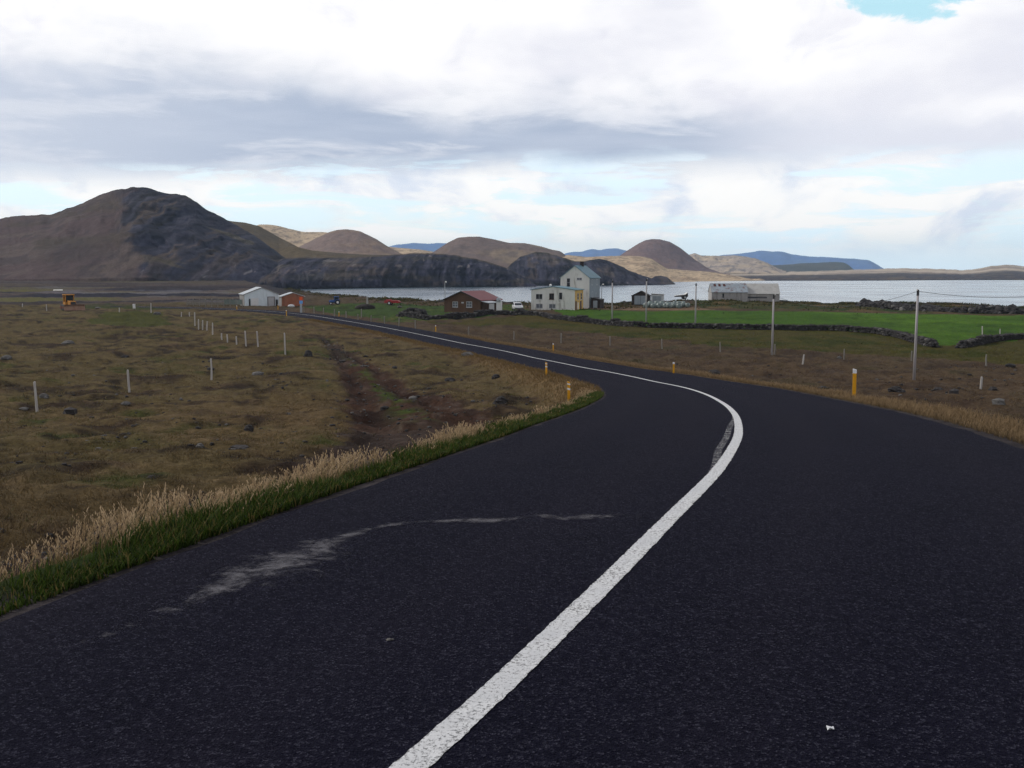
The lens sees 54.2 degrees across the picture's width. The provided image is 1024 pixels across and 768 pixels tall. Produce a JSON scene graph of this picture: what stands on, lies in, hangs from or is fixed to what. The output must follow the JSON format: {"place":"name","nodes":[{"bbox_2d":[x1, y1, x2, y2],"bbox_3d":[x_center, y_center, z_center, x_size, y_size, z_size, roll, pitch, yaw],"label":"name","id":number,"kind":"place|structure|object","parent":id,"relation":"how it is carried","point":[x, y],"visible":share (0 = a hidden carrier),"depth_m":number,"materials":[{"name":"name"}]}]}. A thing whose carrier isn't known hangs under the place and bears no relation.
{"place":"outdoors","nodes":[
{"label":"outdoors","id":0,"kind":"place"},
{"bbox_2d":[0,187,284,283],"bbox_3d":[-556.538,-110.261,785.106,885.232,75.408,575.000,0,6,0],"label":"mountain","id":1,"kind":"structure","parent":0,"point":[138,234],"depth_m":584.32,"materials":[{"name":"brown stone"}]},
{"bbox_2d":[0,380,596,581],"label":"straw grass","id":2,"kind":"structure","parent":0,"point":[347,467],"depth_m":7.37,"materials":[{"name":"beige plant"}]},
{"bbox_2d":[0,390,603,615],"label":"green grass","id":3,"kind":"structure","parent":0,"point":[145,542],"depth_m":6.84,"materials":[{"name":"green plant"}]},
{"bbox_2d":[227,220,393,257],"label":"hill","id":4,"kind":"structure","parent":0,"point":[283,248],"depth_m":759.91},
{"bbox_2d":[257,224,431,253],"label":"hill","id":5,"kind":"structure","parent":0,"point":[296,238],"depth_m":1606.47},
{"bbox_2d":[300,229,400,254],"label":"hill","id":6,"kind":"structure","parent":0,"point":[348,241],"depth_m":1171.04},
{"bbox_2d":[258,253,536,288],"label":"headland","id":7,"kind":"structure","parent":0,"point":[411,270],"depth_m":591.29,"materials":[{"name":"grey stone"}]},
{"bbox_2d":[432,237,564,267],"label":"hill","id":8,"kind":"structure","parent":0,"point":[502,253],"depth_m":1178.00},
{"bbox_2d":[389,243,625,256],"bbox_3d":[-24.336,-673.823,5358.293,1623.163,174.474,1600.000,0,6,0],"label":"hill","id":9,"kind":"structure","parent":0,"point":[432,247],"depth_m":5350.59,"materials":[{"name":"stone"}]},
{"bbox_2d":[0,306,1023,767],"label":"road","id":10,"kind":"structure","parent":0,"point":[794,580],"depth_m":4.88,"materials":[{"name":"black asphalt"}]},
{"bbox_2d":[178,307,742,767],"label":"road marking","id":11,"kind":"object","parent":10,"relation":"on","point":[436,743],"visible":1,"depth_m":4.51,"materials":[{"name":"paint"}]},
{"bbox_2d":[0,280,1023,621],"bbox_3d":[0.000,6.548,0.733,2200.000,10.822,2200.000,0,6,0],"label":"ground","id":12,"kind":"structure","parent":0,"point":[166,300],"depth_m":68.48,"materials":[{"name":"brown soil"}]},
{"bbox_2d":[0,355,11,359],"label":"rock","id":13,"kind":"object","parent":12,"relation":"on","point":[7,357],"visible":1,"depth_m":74.71,"materials":[{"name":"stone"}]},
{"bbox_2d":[33,381,38,411],"bbox_3d":[-20.126,0.746,42.338,0.201,1.722,0.115,2,7,14],"label":"fence post","id":14,"kind":"object","parent":12,"relation":"on","point":[35,395],"visible":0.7,"depth_m":42.29,"materials":[{"name":"white wood"}]},
{"bbox_2d":[39,393,48,398],"bbox_3d":[-22.364,0.607,47.841,0.516,0.360,0.348,3,7,23],"label":"rock","id":15,"kind":"object","parent":12,"relation":"on","point":[44,395],"visible":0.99,"depth_m":47.74,"materials":[{"name":"stone"}]},
{"bbox_2d":[61,340,74,344],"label":"rock","id":16,"kind":"object","parent":12,"relation":"on","point":[66,342],"visible":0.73,"depth_m":93.78,"materials":[{"name":"stone"}]},
{"bbox_2d":[60,294,84,310],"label":"bulldozer","id":17,"kind":"object","parent":12,"relation":"on","point":[69,303],"visible":1,"depth_m":176.73,"materials":[{"name":"metal"}]},
{"bbox_2d":[121,401,130,404],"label":"rock","id":18,"kind":"object","parent":12,"relation":"on","point":[126,403],"visible":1,"depth_m":44.15,"materials":[{"name":"stone"}]},
{"bbox_2d":[127,370,130,392],"bbox_3d":[-19.729,0.040,51.490,0.117,1.563,0.124,-8,9,-40],"label":"fence post","id":19,"kind":"object","parent":12,"relation":"on","point":[128,380],"visible":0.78,"depth_m":51.44,"materials":[{"name":"white wood"}]},
{"bbox_2d":[196,443,203,447],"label":"rock","id":20,"kind":"object","parent":12,"relation":"on","point":[199,445],"visible":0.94,"depth_m":26.55,"materials":[{"name":"stone"}]},
{"bbox_2d":[210,358,211,379],"bbox_3d":[-17.643,-0.702,58.697,0.124,1.596,0.169,-1,6,-9],"label":"fence post","id":21,"kind":"object","parent":12,"relation":"on","point":[211,368],"visible":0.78,"depth_m":58.64,"materials":[{"name":"white wood"}]},
{"bbox_2d":[187,299,242,306],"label":"sheep pen","id":22,"kind":"object","parent":12,"relation":"on","point":[239,301],"visible":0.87,"depth_m":213.36,"materials":[{"name":"grey wood"}]},
{"bbox_2d":[230,444,248,448],"bbox_3d":[-7.657,1.777,28.206,0.643,0.127,0.416,4,8,32],"label":"rock","id":23,"kind":"object","parent":12,"relation":"on","point":[240,446],"visible":0.86,"depth_m":28.09,"materials":[{"name":"stone"}]},
{"bbox_2d":[243,424,253,431],"bbox_3d":[-9.084,1.567,34.487,0.330,0.362,0.306,2,7,17],"label":"rock","id":24,"kind":"object","parent":12,"relation":"on","point":[249,427],"visible":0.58,"depth_m":34.41,"materials":[{"name":"stone"}]},
{"bbox_2d":[239,287,278,305],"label":"white barn","id":25,"kind":"structure","parent":12,"relation":"on","point":[258,296],"depth_m":215.40,"materials":[{"name":"paint"}]},
{"bbox_2d":[268,297,273,305],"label":"door","id":26,"kind":"structure","parent":25,"relation":"in","point":[270,299],"depth_m":216.14,"materials":[{"name":"white metal"}]},
{"bbox_2d":[284,333,285,354],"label":"fence post","id":27,"kind":"object","parent":12,"relation":"on","point":[284,345],"visible":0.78,"depth_m":79.03,"materials":[{"name":"white wood"}]},
{"bbox_2d":[278,292,304,305],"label":"orange shed","id":28,"kind":"structure","parent":12,"relation":"on","point":[288,298],"depth_m":210.61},
{"bbox_2d":[287,297,298,305],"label":"double door","id":29,"kind":"structure","parent":28,"relation":"in","point":[294,301],"depth_m":210.67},
{"bbox_2d":[299,297,302,312],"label":"road sign","id":30,"kind":"object","parent":12,"relation":"on","point":[300,302],"visible":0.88,"depth_m":174.74,"materials":[{"name":"metal"}]},
{"bbox_2d":[303,350,311,356],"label":"rock","id":31,"kind":"object","parent":12,"relation":"on","point":[308,353],"visible":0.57,"depth_m":76.84,"materials":[{"name":"stone"}]},
{"bbox_2d":[329,296,339,304],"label":"tractor","id":32,"kind":"object","parent":12,"relation":"on","point":[336,300],"visible":1,"depth_m":219.23,"materials":[{"name":"metal"}]},
{"bbox_2d":[354,304,374,308],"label":"earth heap","id":33,"kind":"object","parent":12,"relation":"on","point":[365,306],"visible":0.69,"depth_m":196.73,"materials":[{"name":"soil"}]},
{"bbox_2d":[384,299,402,304],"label":"red trailer","id":34,"kind":"object","parent":12,"relation":"on","point":[389,301],"visible":0.98,"depth_m":215.66,"materials":[{"name":"metal"}]},
{"bbox_2d":[398,307,427,314],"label":"rock bank","id":35,"kind":"object","parent":12,"relation":"on","point":[421,311],"visible":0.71,"depth_m":174.84,"materials":[{"name":"stone"}]},
{"bbox_2d":[445,377,454,381],"bbox_3d":[-3.727,-0.215,60.040,0.662,0.364,0.581,0,6,0],"label":"rock","id":36,"kind":"object","parent":12,"relation":"on","point":[449,379],"visible":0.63,"depth_m":59.93,"materials":[{"name":"stone"}]},
{"bbox_2d":[461,352,472,355],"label":"rock","id":37,"kind":"object","parent":12,"relation":"on","point":[467,353],"visible":0.54,"depth_m":76.12,"materials":[{"name":"stone"}]},
{"bbox_2d":[442,290,502,312],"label":"brown house","id":38,"kind":"structure","parent":12,"relation":"on","point":[467,301],"depth_m":180.51,"materials":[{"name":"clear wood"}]},
{"bbox_2d":[452,302,457,307],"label":"window","id":39,"kind":"structure","parent":38,"relation":"in","point":[454,304],"depth_m":181.12,"materials":[{"name":"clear glass"}]},
{"bbox_2d":[466,301,471,307],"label":"window","id":40,"kind":"structure","parent":38,"relation":"in","point":[468,304],"depth_m":179.67,"materials":[{"name":"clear glass"}]},
{"bbox_2d":[491,374,499,378],"bbox_3d":[-0.970,-0.379,59.604,0.522,0.447,0.461,0,6,0],"label":"rock","id":41,"kind":"object","parent":12,"relation":"on","point":[496,376],"visible":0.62,"depth_m":59.48,"materials":[{"name":"stone"}]},
{"bbox_2d":[492,396,507,404],"bbox_3d":[-0.512,0.772,42.840,0.673,0.516,0.494,0,6,0],"label":"rock","id":42,"kind":"object","parent":12,"relation":"on","point":[500,400],"visible":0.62,"depth_m":42.70,"materials":[{"name":"stone"}]},
{"bbox_2d":[0,339,1021,570],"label":"heath stones","id":43,"kind":"object","parent":12,"relation":"on","point":[73,411],"visible":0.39,"depth_m":42.46,"materials":[{"name":"stone"}]},
{"bbox_2d":[512,302,522,310],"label":"parked car","id":44,"kind":"object","parent":12,"relation":"on","point":[516,305],"visible":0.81,"depth_m":184.53,"materials":[{"name":"white metal"}]},
{"bbox_2d":[530,284,584,309],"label":"white house","id":45,"kind":"structure","parent":12,"relation":"on","point":[558,298],"depth_m":188.16,"materials":[{"name":"paint"}]},
{"bbox_2d":[535,294,542,299],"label":"window","id":46,"kind":"structure","parent":45,"relation":"in","point":[538,296],"depth_m":189.08,"materials":[{"name":"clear glass"}]},
{"bbox_2d":[536,304,542,308],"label":"window","id":47,"kind":"structure","parent":45,"relation":"in","point":[538,306],"depth_m":189.21,"materials":[{"name":"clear glass"}]},
{"bbox_2d":[549,293,553,299],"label":"window","id":48,"kind":"structure","parent":45,"relation":"in","point":[551,295],"depth_m":188.13,"materials":[{"name":"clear glass"}]},
{"bbox_2d":[549,304,555,308],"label":"window","id":49,"kind":"structure","parent":45,"relation":"in","point":[553,306],"depth_m":188.25,"materials":[{"name":"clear glass"}]},
{"bbox_2d":[567,381,569,398],"bbox_3d":[2.017,0.411,35.461,0.106,1.017,0.068,0,6,6],"label":"marker post","id":50,"kind":"object","parent":12,"relation":"on","point":[568,389],"visible":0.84,"depth_m":35.41,"materials":[{"name":"yellow plastic"}]},
{"bbox_2d":[560,261,600,307],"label":"tall house","id":51,"kind":"structure","parent":12,"relation":"on","point":[582,276],"depth_m":198.13,"materials":[{"name":"white paint"}]},
{"bbox_2d":[590,297,603,308],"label":"dark annex","id":52,"kind":"object","parent":12,"relation":"on","point":[597,303],"visible":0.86,"depth_m":196.42,"materials":[{"name":"metal"}]},
{"bbox_2d":[611,280,612,318],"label":"power pole","id":53,"kind":"object","parent":12,"relation":"on","point":[612,302],"visible":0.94,"depth_m":148.55,"materials":[{"name":"grey wood"}]},
{"bbox_2d":[631,291,651,304],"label":"gabled shed","id":54,"kind":"structure","parent":12,"relation":"on","point":[639,298],"depth_m":219.62,"materials":[{"name":"metal"}]},
{"bbox_2d":[634,296,645,303],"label":"double door","id":55,"kind":"structure","parent":54,"relation":"in","point":[637,299],"depth_m":219.60,"materials":[{"name":"grey metal"}]},
{"bbox_2d":[645,278,647,321],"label":"power pole","id":56,"kind":"object","parent":12,"relation":"on","point":[646,303],"visible":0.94,"depth_m":150.29,"materials":[{"name":"grey wood"}]},
{"bbox_2d":[284,287,1023,313],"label":"shore grass","id":57,"kind":"structure","parent":12,"relation":"on","point":[605,303],"depth_m":224.10,"materials":[{"name":"green plant"}]},
{"bbox_2d":[651,293,664,302],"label":"white hut","id":58,"kind":"object","parent":12,"relation":"on","point":[657,297],"visible":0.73,"depth_m":226.27,"materials":[{"name":"white metal"}]},
{"bbox_2d":[302,318,1023,444],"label":"fringe grass","id":59,"kind":"structure","parent":12,"relation":"on","point":[969,419],"depth_m":36.38,"materials":[{"name":"brown plant"}]},
{"bbox_2d":[396,309,939,346],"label":"stone wall","id":60,"kind":"structure","parent":12,"relation":"on","point":[921,340],"depth_m":129.78,"materials":[{"name":"grey stone"}]},
{"bbox_2d":[674,292,687,298],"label":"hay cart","id":61,"kind":"object","parent":12,"relation":"on","point":[684,296],"visible":1,"depth_m":220.64,"materials":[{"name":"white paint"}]},
{"bbox_2d":[695,283,696,322],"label":"power pole","id":62,"kind":"object","parent":12,"relation":"on","point":[695,299],"visible":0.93,"depth_m":141.83,"materials":[{"name":"grey wood"}]},
{"bbox_2d":[709,369,719,373],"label":"rock","id":63,"kind":"object","parent":12,"relation":"on","point":[714,371],"visible":0.43,"depth_m":68.69,"materials":[{"name":"stone"}]},
{"bbox_2d":[708,283,747,301],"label":"long barn","id":64,"kind":"structure","parent":12,"relation":"on","point":[732,291],"depth_m":242.37,"materials":[{"name":"metal"}]},
{"bbox_2d":[736,294,740,299],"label":"door","id":65,"kind":"structure","parent":64,"relation":"in","point":[738,296],"depth_m":242.01,"materials":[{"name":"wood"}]},
{"bbox_2d":[746,283,779,301],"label":"pale barn","id":66,"kind":"structure","parent":12,"relation":"on","point":[758,291],"depth_m":243.39,"materials":[{"name":"metal"}]},
{"bbox_2d":[771,294,775,354],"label":"power pole","id":67,"kind":"object","parent":12,"relation":"on","point":[772,337],"visible":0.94,"depth_m":87.87,"materials":[{"name":"grey wood"}]},
{"bbox_2d":[852,369,856,394],"bbox_3d":[10.517,0.086,30.722,0.116,1.118,0.074,2,7,18],"label":"marker post","id":68,"kind":"object","parent":12,"relation":"on","point":[854,382],"visible":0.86,"depth_m":30.67,"materials":[{"name":"yellow plastic"}]},
{"bbox_2d":[888,386,905,392],"bbox_3d":[20.818,0.344,54.104,0.943,0.491,0.576,3,7,26],"label":"rock","id":69,"kind":"object","parent":12,"relation":"on","point":[895,389],"visible":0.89,"depth_m":53.94,"materials":[{"name":"stone"}]},
{"bbox_2d":[913,289,918,379],"bbox_3d":[25.668,-2.928,63.595,0.176,6.245,0.293,5,8,39],"label":"power pole","id":70,"kind":"object","parent":12,"relation":"on","point":[915,341],"visible":0.93,"depth_m":63.57,"materials":[{"name":"grey wood"}]},
{"bbox_2d":[778,291,916,306],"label":"power line","id":71,"kind":"object","parent":70,"relation":"attached to","point":[848,306],"visible":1,"depth_m":71.65,"materials":[{"name":"metal"}]},
{"bbox_2d":[919,291,1006,297],"bbox_3d":[31.006,-5.719,61.530,11.190,0.812,0.024,2,7,18],"label":"power line","id":72,"kind":"object","parent":70,"relation":"attached to","point":[967,296],"visible":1,"depth_m":62.40,"materials":[{"name":"metal"}]},
{"bbox_2d":[855,298,1023,313],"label":"rock ridge","id":73,"kind":"object","parent":12,"relation":"on","point":[985,309],"visible":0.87,"depth_m":181.65,"materials":[{"name":"stone"}]},
{"bbox_2d":[955,333,1023,347],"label":"stone wall","id":74,"kind":"structure","parent":12,"relation":"on","point":[983,339],"depth_m":103.33,"materials":[{"name":"grey stone"}]},
{"bbox_2d":[988,386,996,390],"bbox_3d":[26.229,0.293,54.522,0.465,0.330,0.498,0,6,0],"label":"rock","id":75,"kind":"object","parent":12,"relation":"on","point":[992,388],"visible":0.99,"depth_m":54.38,"materials":[{"name":"stone"}]},
{"bbox_2d":[1005,363,1015,366],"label":"rock","id":76,"kind":"object","parent":12,"relation":"on","point":[1010,365],"visible":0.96,"depth_m":74.57,"materials":[{"name":"stone"}]},
{"bbox_2d":[0,0,1023,269],"label":"sky","id":77,"kind":"structure","parent":0,"point":[886,133],"materials":[{"name":"white"}]},
{"bbox_2d":[507,252,664,285],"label":"headland","id":78,"kind":"structure","parent":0,"point":[541,269],"depth_m":706.61,"materials":[{"name":"grey stone"}]},
{"bbox_2d":[295,280,1023,306],"bbox_3d":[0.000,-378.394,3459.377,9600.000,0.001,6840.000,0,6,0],"label":"sea","id":79,"kind":"structure","parent":0,"point":[985,291],"depth_m":464.44,"materials":[{"name":"grey liquid"}]},
{"bbox_2d":[650,276,674,284],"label":"hill","id":80,"kind":"structure","parent":0,"point":[662,280],"depth_m":732.70,"materials":[{"name":"grey stone"}]},
{"bbox_2d":[563,255,762,281],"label":"hill","id":81,"kind":"structure","parent":0,"point":[647,267],"depth_m":1109.90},
{"bbox_2d":[620,239,729,274],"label":"hill","id":82,"kind":"structure","parent":0,"point":[667,254],"depth_m":1699.31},
{"bbox_2d":[690,253,785,273],"bbox_3d":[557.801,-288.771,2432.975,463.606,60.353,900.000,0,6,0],"label":"plateau","id":83,"kind":"structure","parent":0,"point":[733,264],"depth_m":2165.18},
{"bbox_2d":[720,251,883,269],"bbox_3d":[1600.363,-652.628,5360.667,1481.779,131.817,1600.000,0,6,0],"label":"hill","id":84,"kind":"structure","parent":0,"point":[777,258],"depth_m":5087.87,"materials":[{"name":"blue stone"}]},
{"bbox_2d":[773,262,853,271],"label":"hill","id":85,"kind":"structure","parent":0,"point":[822,266],"depth_m":2814.17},
{"bbox_2d":[730,265,1023,280],"bbox_3d":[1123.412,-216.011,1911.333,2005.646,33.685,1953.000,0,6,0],"label":"shore","id":86,"kind":"structure","parent":0,"point":[1007,272],"depth_m":1502.62,"materials":[{"name":"beige sand"}]}
]}

